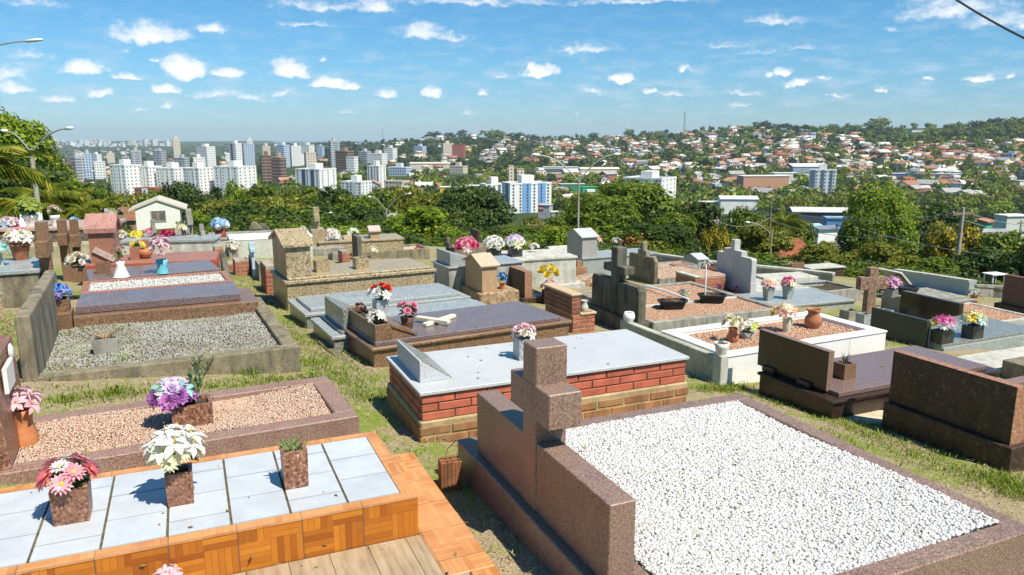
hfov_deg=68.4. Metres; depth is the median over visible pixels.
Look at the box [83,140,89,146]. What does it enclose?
city block
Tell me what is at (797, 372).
grave
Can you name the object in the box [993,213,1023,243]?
warehouse
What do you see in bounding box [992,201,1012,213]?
town tree
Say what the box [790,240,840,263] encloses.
tree
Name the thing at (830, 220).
warehouse
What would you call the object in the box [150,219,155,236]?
stone cross
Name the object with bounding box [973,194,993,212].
town tree
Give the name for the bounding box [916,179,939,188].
house
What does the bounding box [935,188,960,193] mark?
house
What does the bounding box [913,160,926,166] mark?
house
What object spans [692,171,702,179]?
house
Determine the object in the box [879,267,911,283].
grave
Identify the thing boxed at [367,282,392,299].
bouquet
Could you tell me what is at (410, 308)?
bouquet
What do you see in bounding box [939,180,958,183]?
house
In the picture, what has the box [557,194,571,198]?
house
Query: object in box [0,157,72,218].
tree
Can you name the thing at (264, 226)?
stone marker
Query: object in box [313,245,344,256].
grave
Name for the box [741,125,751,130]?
skyline tree
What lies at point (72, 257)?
bouquet
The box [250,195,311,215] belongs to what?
tree
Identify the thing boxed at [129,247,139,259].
planter box
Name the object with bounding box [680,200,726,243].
tree
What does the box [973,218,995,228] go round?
warehouse
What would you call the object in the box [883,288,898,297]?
planter box
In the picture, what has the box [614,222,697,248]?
tree
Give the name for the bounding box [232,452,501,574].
tiled platform
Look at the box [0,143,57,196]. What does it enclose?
palm tree
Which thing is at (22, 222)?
bottle
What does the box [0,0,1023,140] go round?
sky
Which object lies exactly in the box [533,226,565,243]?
tree
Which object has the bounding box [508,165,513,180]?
apartment tower
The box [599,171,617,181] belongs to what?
house
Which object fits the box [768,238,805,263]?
house
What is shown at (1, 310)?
grave
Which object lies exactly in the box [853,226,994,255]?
overhead cable
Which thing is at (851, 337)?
grave
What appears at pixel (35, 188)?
street lamp
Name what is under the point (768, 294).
granite vase
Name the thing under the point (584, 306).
flower vase
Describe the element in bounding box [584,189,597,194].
house
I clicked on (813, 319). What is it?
flower vase
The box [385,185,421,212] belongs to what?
tree
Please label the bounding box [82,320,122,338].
dry twigs
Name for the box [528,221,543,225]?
utility pole
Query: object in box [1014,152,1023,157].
house
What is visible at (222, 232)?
plant pot
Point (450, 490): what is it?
fallen leaves
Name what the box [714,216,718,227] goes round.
utility pole
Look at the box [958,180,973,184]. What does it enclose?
house
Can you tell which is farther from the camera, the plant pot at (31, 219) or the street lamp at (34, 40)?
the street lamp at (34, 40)
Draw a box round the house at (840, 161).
[836,159,851,163]
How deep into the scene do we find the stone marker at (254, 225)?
22.20 m
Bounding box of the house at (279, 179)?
[276,177,292,183]
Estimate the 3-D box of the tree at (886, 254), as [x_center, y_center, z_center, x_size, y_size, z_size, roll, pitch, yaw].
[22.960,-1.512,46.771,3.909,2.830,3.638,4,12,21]
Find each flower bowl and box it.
[139,248,152,258]
[740,330,755,338]
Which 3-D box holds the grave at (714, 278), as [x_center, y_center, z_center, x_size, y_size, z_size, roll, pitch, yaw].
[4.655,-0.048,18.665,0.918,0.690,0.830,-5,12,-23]
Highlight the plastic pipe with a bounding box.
[645,285,688,299]
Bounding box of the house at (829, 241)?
[828,240,846,253]
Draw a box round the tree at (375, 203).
[361,188,403,214]
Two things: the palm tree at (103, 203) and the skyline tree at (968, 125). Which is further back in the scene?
the skyline tree at (968, 125)
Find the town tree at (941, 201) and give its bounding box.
[931,199,947,204]
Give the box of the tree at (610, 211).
[563,194,644,237]
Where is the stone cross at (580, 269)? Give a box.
[576,260,586,274]
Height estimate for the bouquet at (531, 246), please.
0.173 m
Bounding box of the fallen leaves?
[30,278,990,571]
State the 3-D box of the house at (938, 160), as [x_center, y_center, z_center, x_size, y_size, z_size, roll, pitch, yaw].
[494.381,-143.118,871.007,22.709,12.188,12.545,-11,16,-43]
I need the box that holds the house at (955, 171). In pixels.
[948,169,960,172]
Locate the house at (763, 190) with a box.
[752,187,773,193]
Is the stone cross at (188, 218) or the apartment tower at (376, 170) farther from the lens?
the apartment tower at (376, 170)
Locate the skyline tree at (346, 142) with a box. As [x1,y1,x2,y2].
[340,141,351,145]
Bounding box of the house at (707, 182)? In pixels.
[698,181,714,184]
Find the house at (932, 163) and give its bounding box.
[925,161,936,165]
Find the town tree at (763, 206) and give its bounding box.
[754,199,772,211]
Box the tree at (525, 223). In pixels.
[519,217,541,226]
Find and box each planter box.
[48,474,92,526]
[56,296,70,312]
[71,265,87,282]
[92,333,118,354]
[95,261,111,273]
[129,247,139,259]
[164,462,193,506]
[171,394,213,427]
[228,248,238,257]
[279,441,308,489]
[313,259,329,272]
[352,256,368,269]
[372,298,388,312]
[486,248,500,255]
[508,247,522,256]
[513,335,533,360]
[833,360,856,379]
[839,308,858,321]
[855,312,870,325]
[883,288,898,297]
[930,328,954,344]
[961,323,984,339]
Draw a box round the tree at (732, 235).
[699,233,741,245]
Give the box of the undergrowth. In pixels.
[0,203,1002,284]
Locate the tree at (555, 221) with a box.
[542,209,582,229]
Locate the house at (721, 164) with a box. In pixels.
[716,161,727,167]
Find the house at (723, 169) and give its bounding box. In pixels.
[720,166,731,172]
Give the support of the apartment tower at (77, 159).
on the ground at (468, 510)
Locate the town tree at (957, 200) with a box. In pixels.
[944,196,967,208]
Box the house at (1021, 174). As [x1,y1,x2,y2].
[1016,168,1023,178]
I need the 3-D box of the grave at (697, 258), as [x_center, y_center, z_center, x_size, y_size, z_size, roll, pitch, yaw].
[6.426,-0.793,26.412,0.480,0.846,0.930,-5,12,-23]
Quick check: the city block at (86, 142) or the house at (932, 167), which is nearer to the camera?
the house at (932, 167)
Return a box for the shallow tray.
[889,283,919,291]
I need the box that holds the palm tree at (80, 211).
[61,203,103,219]
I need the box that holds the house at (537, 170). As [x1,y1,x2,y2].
[530,168,543,173]
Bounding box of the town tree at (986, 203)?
[980,200,997,216]
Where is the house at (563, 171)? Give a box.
[560,169,578,173]
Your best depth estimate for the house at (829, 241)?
67.35 m
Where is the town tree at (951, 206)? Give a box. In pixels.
[939,203,959,212]
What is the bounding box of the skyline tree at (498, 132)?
[478,129,506,137]
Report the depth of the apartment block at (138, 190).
494.10 m
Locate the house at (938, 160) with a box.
[935,158,944,164]
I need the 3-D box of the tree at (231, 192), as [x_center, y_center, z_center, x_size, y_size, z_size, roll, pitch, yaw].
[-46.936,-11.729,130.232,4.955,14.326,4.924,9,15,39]
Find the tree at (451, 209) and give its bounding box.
[433,199,481,228]
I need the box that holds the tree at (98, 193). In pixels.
[81,182,115,207]
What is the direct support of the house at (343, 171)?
on the ground at (468, 510)
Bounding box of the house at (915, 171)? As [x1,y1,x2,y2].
[909,169,924,175]
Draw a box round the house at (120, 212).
[100,208,123,218]
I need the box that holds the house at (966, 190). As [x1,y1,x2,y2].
[950,189,978,195]
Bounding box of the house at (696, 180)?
[683,178,702,185]
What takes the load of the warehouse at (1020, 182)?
on the ground at (468, 510)
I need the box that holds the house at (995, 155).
[988,154,1001,157]
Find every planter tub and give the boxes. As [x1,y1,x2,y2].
[657,295,687,309]
[697,264,726,303]
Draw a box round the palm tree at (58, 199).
[0,181,90,215]
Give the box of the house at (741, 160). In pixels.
[733,158,746,164]
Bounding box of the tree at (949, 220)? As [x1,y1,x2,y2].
[902,202,983,244]
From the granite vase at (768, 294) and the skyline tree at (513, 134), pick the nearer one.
the granite vase at (768, 294)
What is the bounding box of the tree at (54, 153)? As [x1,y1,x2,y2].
[33,119,63,179]
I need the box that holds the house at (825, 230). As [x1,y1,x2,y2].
[809,225,839,244]
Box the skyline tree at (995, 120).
[988,117,1002,123]
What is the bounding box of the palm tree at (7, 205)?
[0,197,67,219]
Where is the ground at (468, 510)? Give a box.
[0,124,1023,574]
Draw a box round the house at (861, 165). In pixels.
[850,163,864,169]
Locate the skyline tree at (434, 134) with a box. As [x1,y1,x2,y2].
[421,131,444,137]
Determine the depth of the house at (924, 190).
589.92 m
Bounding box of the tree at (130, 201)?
[103,189,144,209]
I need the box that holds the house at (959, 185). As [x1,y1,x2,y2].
[947,182,962,188]
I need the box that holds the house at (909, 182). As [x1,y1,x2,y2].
[897,180,919,185]
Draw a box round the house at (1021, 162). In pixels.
[1012,160,1023,167]
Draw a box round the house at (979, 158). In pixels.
[970,157,986,160]
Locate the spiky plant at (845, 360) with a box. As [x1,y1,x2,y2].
[841,352,850,363]
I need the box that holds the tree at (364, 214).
[349,206,388,229]
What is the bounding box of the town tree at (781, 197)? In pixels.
[775,195,792,201]
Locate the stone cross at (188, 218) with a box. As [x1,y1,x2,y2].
[185,209,192,234]
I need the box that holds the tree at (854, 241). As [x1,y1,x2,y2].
[834,205,888,254]
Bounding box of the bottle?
[19,214,25,226]
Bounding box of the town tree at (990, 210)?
[981,204,1002,217]
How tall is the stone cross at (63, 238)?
1.290 m
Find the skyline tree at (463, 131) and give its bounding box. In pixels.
[456,129,467,136]
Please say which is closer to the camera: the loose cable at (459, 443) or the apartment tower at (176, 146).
the loose cable at (459, 443)
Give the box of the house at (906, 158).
[903,156,916,160]
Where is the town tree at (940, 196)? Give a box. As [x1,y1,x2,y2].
[936,192,952,202]
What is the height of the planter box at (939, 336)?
0.200 m
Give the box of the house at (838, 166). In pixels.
[836,165,850,169]
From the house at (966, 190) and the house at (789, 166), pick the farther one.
the house at (789, 166)
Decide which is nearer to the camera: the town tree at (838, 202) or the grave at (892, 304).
the grave at (892, 304)
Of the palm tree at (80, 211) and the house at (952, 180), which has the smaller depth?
the palm tree at (80, 211)
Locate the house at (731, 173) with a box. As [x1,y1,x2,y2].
[726,171,744,175]
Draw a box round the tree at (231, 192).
[224,178,247,205]
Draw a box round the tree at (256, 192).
[236,183,277,206]
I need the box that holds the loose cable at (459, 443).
[445,440,476,456]
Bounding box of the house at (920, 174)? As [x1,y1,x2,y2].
[913,171,934,177]
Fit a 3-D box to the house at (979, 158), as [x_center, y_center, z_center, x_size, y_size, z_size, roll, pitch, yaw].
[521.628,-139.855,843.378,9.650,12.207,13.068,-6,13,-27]
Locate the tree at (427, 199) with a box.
[405,189,440,211]
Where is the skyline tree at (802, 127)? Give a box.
[792,125,814,130]
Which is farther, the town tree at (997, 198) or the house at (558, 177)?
the house at (558, 177)
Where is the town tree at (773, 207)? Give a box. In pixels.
[767,200,790,213]
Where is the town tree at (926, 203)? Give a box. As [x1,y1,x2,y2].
[917,199,935,207]
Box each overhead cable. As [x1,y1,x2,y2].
[771,207,957,220]
[771,220,955,237]
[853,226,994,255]
[955,0,1023,38]
[971,214,1023,225]
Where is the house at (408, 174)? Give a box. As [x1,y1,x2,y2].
[406,173,420,181]
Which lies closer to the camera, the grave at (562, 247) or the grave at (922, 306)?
the grave at (922, 306)
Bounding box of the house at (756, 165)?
[753,163,770,168]
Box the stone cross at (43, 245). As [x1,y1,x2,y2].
[34,221,53,275]
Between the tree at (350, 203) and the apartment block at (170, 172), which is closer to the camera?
the tree at (350, 203)
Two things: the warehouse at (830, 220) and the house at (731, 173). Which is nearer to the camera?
the warehouse at (830, 220)
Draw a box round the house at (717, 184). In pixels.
[709,183,721,187]
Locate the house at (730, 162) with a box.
[725,159,739,165]
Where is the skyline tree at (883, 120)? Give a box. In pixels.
[867,117,892,126]
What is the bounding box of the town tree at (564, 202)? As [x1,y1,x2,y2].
[559,196,575,209]
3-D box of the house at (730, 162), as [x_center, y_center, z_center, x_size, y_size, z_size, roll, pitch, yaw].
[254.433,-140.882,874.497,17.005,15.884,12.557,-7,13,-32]
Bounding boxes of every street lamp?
[0,38,42,45]
[0,126,73,220]
[368,193,410,226]
[531,153,619,227]
[745,221,772,253]
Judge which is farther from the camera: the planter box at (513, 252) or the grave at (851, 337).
the planter box at (513, 252)
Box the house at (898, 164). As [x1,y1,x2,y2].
[891,161,908,170]
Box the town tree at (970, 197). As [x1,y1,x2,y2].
[967,193,982,207]
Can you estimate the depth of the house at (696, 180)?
691.07 m
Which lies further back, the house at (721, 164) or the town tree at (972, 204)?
the house at (721, 164)
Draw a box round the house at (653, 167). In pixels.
[644,166,660,170]
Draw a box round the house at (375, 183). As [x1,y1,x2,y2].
[371,179,380,187]
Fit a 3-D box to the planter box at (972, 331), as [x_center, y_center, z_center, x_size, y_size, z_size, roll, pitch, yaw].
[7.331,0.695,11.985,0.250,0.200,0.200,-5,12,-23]
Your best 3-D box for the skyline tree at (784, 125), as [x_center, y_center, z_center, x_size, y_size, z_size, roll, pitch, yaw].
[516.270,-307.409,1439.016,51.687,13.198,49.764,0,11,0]
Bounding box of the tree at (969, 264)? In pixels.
[941,244,1008,278]
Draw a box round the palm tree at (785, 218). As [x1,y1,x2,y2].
[766,212,809,235]
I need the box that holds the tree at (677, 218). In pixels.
[650,211,696,246]
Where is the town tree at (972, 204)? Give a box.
[963,198,980,208]
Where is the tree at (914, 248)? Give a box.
[892,240,932,265]
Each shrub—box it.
[545,227,566,245]
[620,229,646,247]
[700,227,716,254]
[709,224,733,252]
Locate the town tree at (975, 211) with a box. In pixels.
[965,206,978,216]
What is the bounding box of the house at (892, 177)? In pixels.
[885,176,895,179]
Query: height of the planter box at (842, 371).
0.150 m
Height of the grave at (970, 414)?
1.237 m
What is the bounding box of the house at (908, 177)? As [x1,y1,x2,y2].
[897,176,915,179]
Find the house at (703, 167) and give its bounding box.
[699,166,715,172]
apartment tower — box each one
[63,159,75,186]
[69,152,85,180]
[83,150,94,178]
[93,161,106,178]
[131,147,141,165]
[172,136,180,161]
[196,144,215,166]
[229,140,242,161]
[243,141,254,164]
[260,151,272,182]
[271,152,286,182]
[276,142,290,167]
[290,143,301,165]
[295,163,336,192]
[300,142,314,163]
[304,149,316,167]
[329,138,339,167]
[335,147,353,171]
[346,156,358,172]
[367,161,385,187]
[370,150,387,164]
[384,145,396,160]
[441,141,453,155]
[452,145,465,157]
[479,177,501,195]
[501,175,551,212]
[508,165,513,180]
[516,168,523,180]
[808,164,836,193]
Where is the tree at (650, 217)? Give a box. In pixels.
[637,203,701,228]
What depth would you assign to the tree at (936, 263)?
42.90 m
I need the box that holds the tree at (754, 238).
[737,221,796,257]
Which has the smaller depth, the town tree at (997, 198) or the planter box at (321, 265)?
the planter box at (321, 265)
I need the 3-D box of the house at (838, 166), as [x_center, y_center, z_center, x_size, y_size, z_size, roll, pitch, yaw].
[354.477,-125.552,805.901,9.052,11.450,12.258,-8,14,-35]
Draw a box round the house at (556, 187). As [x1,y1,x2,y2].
[553,186,571,191]
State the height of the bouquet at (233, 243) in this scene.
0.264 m
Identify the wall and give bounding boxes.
[0,241,89,257]
[620,319,728,385]
[656,253,834,281]
[892,269,976,295]
[975,284,1002,297]
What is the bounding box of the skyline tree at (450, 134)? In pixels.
[442,132,455,137]
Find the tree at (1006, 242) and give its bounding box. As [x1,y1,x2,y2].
[973,230,1023,260]
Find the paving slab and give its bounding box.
[846,410,882,424]
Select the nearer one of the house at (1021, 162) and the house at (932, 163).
the house at (1021, 162)
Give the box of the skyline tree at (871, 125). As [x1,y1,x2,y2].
[862,122,877,127]
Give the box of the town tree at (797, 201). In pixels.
[786,195,806,206]
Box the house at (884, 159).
[876,157,889,163]
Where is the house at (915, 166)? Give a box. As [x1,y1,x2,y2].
[909,163,918,169]
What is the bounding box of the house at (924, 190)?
[921,187,935,193]
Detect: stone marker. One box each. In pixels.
[249,221,261,230]
[260,223,269,229]
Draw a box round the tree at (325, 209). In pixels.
[300,204,352,225]
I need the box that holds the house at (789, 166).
[780,165,791,171]
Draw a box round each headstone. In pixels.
[220,252,230,276]
[248,242,255,277]
[255,259,260,280]
[328,252,337,260]
[352,234,361,256]
[470,229,480,242]
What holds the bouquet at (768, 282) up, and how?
in the granite vase at (768, 294)
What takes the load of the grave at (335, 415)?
on the ground at (468, 510)
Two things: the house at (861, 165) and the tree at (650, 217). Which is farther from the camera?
the house at (861, 165)
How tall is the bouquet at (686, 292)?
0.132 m
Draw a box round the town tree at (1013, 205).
[1002,200,1017,211]
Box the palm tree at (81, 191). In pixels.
[53,188,92,217]
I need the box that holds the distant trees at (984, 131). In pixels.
[57,116,1023,203]
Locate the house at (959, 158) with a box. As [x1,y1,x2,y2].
[950,156,965,160]
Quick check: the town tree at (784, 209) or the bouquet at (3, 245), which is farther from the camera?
the town tree at (784, 209)
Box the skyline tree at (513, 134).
[509,132,528,138]
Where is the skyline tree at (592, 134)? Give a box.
[586,132,597,137]
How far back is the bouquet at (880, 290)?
17.83 m
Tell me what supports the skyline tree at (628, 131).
on the ground at (468, 510)
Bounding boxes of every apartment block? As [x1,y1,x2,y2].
[109,159,140,194]
[134,187,164,199]
[140,161,161,186]
[155,162,183,191]
[182,162,214,194]
[213,161,256,194]
[341,175,371,197]
[384,180,409,190]
[387,163,411,175]
[449,162,467,173]
[623,170,676,198]
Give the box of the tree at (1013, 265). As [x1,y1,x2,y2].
[989,243,1023,282]
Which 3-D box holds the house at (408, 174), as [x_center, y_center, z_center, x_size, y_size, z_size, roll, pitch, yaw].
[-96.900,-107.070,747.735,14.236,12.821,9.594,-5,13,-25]
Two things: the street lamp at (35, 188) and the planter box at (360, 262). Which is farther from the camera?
the street lamp at (35, 188)
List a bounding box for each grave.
[0,219,126,246]
[0,257,41,307]
[0,292,3,317]
[0,335,358,484]
[0,431,418,574]
[14,270,300,381]
[57,282,258,331]
[79,213,219,269]
[80,271,232,293]
[87,260,220,280]
[120,234,220,254]
[208,230,272,254]
[228,231,312,259]
[268,227,436,310]
[287,283,470,328]
[309,207,404,251]
[310,296,485,351]
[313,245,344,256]
[318,301,571,367]
[350,244,429,259]
[386,329,688,442]
[431,248,523,292]
[444,237,487,255]
[458,337,1023,574]
[462,253,518,304]
[482,248,577,286]
[509,266,543,302]
[543,245,566,251]
[543,283,596,333]
[558,274,592,287]
[565,228,657,275]
[577,246,782,332]
[629,242,700,284]
[658,260,698,268]
[661,311,886,384]
[675,269,725,289]
[683,253,708,268]
[716,239,856,307]
[756,272,824,285]
[757,328,1000,418]
[790,262,845,276]
[803,280,860,300]
[870,307,1023,350]
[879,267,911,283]
[880,287,975,312]
[881,350,1023,472]
[899,291,1023,325]
[956,346,1023,378]
[994,274,1023,313]
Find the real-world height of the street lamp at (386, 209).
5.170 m
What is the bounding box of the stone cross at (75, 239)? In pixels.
[69,218,81,265]
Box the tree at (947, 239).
[921,220,983,259]
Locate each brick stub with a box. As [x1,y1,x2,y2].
[213,244,223,251]
[228,261,232,271]
[232,257,249,275]
[260,259,273,294]
[338,249,349,262]
[703,266,715,271]
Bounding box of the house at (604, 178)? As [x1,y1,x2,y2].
[598,175,608,181]
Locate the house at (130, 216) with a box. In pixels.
[118,207,136,230]
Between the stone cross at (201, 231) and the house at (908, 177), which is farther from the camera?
the house at (908, 177)
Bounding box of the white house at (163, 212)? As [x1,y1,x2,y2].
[128,195,187,230]
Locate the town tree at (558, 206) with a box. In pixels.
[554,196,564,210]
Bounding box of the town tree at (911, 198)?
[906,193,919,205]
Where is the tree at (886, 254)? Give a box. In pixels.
[849,242,917,267]
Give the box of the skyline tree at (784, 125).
[771,123,791,129]
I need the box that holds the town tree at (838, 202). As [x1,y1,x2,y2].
[826,196,846,206]
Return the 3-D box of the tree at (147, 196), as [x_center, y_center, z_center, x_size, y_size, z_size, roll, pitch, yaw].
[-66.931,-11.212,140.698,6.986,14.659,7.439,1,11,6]
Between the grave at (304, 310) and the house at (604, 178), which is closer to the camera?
the grave at (304, 310)
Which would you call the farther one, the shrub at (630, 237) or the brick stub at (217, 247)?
the shrub at (630, 237)
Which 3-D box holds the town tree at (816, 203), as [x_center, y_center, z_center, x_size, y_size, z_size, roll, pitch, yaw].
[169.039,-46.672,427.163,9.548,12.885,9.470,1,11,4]
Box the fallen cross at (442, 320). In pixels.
[416,314,455,326]
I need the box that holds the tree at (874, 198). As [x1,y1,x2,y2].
[846,178,922,245]
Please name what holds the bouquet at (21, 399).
in the flower vase at (28, 433)
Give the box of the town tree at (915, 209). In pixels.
[910,204,920,213]
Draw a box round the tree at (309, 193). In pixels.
[280,181,322,208]
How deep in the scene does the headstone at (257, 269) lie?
14.22 m
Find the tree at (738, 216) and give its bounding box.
[719,205,767,245]
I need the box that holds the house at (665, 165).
[658,163,674,168]
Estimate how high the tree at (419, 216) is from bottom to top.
2.719 m
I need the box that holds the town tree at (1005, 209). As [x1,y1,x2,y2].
[991,202,1012,213]
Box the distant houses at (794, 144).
[56,125,1023,174]
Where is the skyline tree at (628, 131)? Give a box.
[623,128,634,135]
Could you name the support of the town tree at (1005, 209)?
on the ground at (468, 510)
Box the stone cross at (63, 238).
[56,219,71,280]
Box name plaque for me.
[92,247,115,261]
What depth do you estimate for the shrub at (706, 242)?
40.10 m
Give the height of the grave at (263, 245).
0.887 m
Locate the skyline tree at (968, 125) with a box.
[966,120,981,126]
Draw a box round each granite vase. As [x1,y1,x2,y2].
[762,286,774,300]
[782,285,794,299]
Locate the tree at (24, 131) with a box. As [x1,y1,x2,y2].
[0,103,83,190]
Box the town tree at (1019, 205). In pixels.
[1013,198,1023,213]
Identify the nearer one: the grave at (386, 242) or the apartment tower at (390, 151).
the grave at (386, 242)
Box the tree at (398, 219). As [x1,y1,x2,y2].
[386,217,417,229]
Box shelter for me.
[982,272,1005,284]
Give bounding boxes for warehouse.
[410,162,449,168]
[440,186,459,193]
[537,203,553,218]
[542,166,578,173]
[549,211,560,219]
[558,183,584,191]
[578,167,618,173]
[581,186,598,192]
[636,160,648,165]
[698,201,717,207]
[717,195,758,213]
[737,175,788,189]
[769,172,799,183]
[786,163,821,172]
[786,207,850,236]
[823,216,849,234]
[890,173,905,176]
[934,173,961,176]
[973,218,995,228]
[974,228,1010,253]
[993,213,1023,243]
[1011,180,1023,184]
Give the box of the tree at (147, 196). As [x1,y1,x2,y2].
[136,189,159,202]
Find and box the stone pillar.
[67,229,73,265]
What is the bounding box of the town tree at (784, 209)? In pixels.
[775,197,796,212]
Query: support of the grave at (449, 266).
on the ground at (468, 510)
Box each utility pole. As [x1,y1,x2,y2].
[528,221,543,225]
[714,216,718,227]
[767,203,771,240]
[951,207,973,257]
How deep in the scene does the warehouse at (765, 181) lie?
635.12 m
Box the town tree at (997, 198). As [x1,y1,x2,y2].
[983,194,1005,203]
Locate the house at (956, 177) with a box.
[943,175,960,180]
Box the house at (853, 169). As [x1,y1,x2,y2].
[849,168,863,173]
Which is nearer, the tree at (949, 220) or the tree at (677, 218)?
the tree at (677, 218)
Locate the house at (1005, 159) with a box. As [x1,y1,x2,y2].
[992,157,1013,164]
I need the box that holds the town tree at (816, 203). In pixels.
[803,195,818,205]
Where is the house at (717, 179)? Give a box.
[703,175,719,182]
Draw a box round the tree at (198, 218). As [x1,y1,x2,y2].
[192,211,211,226]
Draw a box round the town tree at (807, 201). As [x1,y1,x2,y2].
[802,197,815,204]
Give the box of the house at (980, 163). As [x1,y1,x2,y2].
[974,160,993,168]
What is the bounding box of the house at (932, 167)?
[920,166,936,172]
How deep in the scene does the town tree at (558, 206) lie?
417.76 m
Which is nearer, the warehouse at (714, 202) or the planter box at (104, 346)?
the planter box at (104, 346)
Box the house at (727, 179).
[723,177,737,185]
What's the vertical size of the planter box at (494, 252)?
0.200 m
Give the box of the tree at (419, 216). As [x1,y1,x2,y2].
[387,205,456,238]
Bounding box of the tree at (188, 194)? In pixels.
[157,180,203,222]
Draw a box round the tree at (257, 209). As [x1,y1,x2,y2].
[225,203,273,218]
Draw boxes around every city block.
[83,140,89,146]
[129,140,135,145]
[142,140,146,146]
[151,140,157,145]
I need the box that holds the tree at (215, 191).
[200,185,225,206]
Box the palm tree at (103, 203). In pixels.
[80,197,124,213]
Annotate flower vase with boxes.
[0,253,3,265]
[8,242,30,260]
[14,405,39,447]
[113,261,129,277]
[155,259,168,273]
[580,299,587,311]
[726,326,738,342]
[782,317,791,332]
[804,307,821,328]
[970,294,978,302]
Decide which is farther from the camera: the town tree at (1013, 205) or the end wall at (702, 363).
the town tree at (1013, 205)
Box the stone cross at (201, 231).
[198,224,205,235]
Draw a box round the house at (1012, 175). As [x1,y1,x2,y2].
[998,172,1017,179]
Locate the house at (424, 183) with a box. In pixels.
[415,182,432,185]
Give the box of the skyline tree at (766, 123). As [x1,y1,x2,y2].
[752,121,774,128]
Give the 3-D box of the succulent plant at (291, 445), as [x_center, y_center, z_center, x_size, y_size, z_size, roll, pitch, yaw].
[-1.139,0.820,3.895,0.157,0.085,0.143,0,11,0]
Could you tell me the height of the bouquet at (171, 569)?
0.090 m
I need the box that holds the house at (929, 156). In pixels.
[920,155,933,158]
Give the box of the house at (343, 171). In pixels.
[339,169,349,174]
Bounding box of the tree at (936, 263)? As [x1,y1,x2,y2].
[908,256,960,275]
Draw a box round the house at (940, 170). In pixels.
[932,168,947,172]
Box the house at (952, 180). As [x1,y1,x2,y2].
[937,178,957,182]
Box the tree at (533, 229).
[492,225,540,236]
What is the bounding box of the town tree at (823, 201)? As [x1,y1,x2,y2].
[817,196,831,206]
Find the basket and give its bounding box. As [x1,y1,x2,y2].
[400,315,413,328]
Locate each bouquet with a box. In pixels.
[0,216,19,227]
[0,240,10,253]
[2,227,33,243]
[11,385,42,414]
[13,196,42,214]
[35,452,99,495]
[46,205,61,214]
[54,283,72,300]
[64,251,91,266]
[110,243,126,259]
[119,229,128,237]
[129,230,144,237]
[129,240,145,247]
[138,423,207,472]
[143,227,156,234]
[146,354,213,412]
[148,235,172,256]
[153,563,182,574]
[159,229,176,236]
[175,224,187,232]
[210,217,229,229]
[226,239,241,249]
[325,228,340,239]
[346,227,359,234]
[354,302,366,310]
[365,309,386,322]
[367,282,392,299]
[368,245,378,252]
[396,300,417,317]
[454,236,479,253]
[482,235,504,249]
[497,272,507,280]
[504,234,525,249]
[510,322,535,339]
[528,242,539,249]
[537,264,559,278]
[540,279,556,287]
[597,237,602,243]
[610,237,621,244]
[677,289,689,296]
[721,314,743,330]
[743,317,758,331]
[760,277,777,288]
[770,301,798,318]
[780,276,796,286]
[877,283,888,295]
[886,275,902,288]
[930,314,957,330]
[958,309,988,325]
[968,287,980,294]
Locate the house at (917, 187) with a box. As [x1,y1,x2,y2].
[906,184,923,192]
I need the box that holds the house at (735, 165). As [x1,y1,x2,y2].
[732,163,740,168]
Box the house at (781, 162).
[772,160,788,167]
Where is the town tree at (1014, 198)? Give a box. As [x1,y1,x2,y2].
[1010,195,1023,211]
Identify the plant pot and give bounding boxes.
[22,214,38,225]
[49,215,59,225]
[214,229,225,237]
[499,282,504,288]
[623,311,634,321]
[714,340,729,355]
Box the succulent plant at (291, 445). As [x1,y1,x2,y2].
[275,434,307,457]
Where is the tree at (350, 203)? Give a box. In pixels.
[332,194,373,222]
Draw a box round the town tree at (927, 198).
[920,196,933,204]
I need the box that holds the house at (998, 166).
[993,165,1007,169]
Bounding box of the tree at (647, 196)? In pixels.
[560,178,684,226]
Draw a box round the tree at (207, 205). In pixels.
[190,198,237,214]
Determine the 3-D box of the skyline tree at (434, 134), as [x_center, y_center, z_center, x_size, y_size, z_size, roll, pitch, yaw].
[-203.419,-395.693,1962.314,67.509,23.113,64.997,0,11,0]
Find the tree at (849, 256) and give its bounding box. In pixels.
[821,249,860,264]
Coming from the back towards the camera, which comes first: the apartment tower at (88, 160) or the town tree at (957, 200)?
the apartment tower at (88, 160)
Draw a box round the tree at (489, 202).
[432,184,516,229]
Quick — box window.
[150,210,166,221]
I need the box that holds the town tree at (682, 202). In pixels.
[675,200,692,206]
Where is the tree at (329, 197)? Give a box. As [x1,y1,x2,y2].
[309,184,354,208]
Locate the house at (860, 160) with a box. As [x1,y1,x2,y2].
[848,159,864,162]
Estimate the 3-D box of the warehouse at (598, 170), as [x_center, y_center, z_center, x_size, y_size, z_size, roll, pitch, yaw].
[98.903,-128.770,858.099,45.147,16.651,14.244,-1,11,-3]
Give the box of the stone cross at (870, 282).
[855,266,886,312]
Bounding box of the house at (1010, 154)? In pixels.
[1001,151,1018,157]
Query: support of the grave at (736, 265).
on the ground at (468, 510)
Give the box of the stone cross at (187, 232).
[184,221,189,234]
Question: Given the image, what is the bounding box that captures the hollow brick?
[438,455,461,491]
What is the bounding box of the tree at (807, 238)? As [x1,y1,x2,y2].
[786,217,818,243]
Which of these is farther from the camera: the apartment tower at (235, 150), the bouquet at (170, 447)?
the apartment tower at (235, 150)
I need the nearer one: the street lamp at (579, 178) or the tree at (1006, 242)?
the street lamp at (579, 178)
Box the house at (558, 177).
[553,174,564,181]

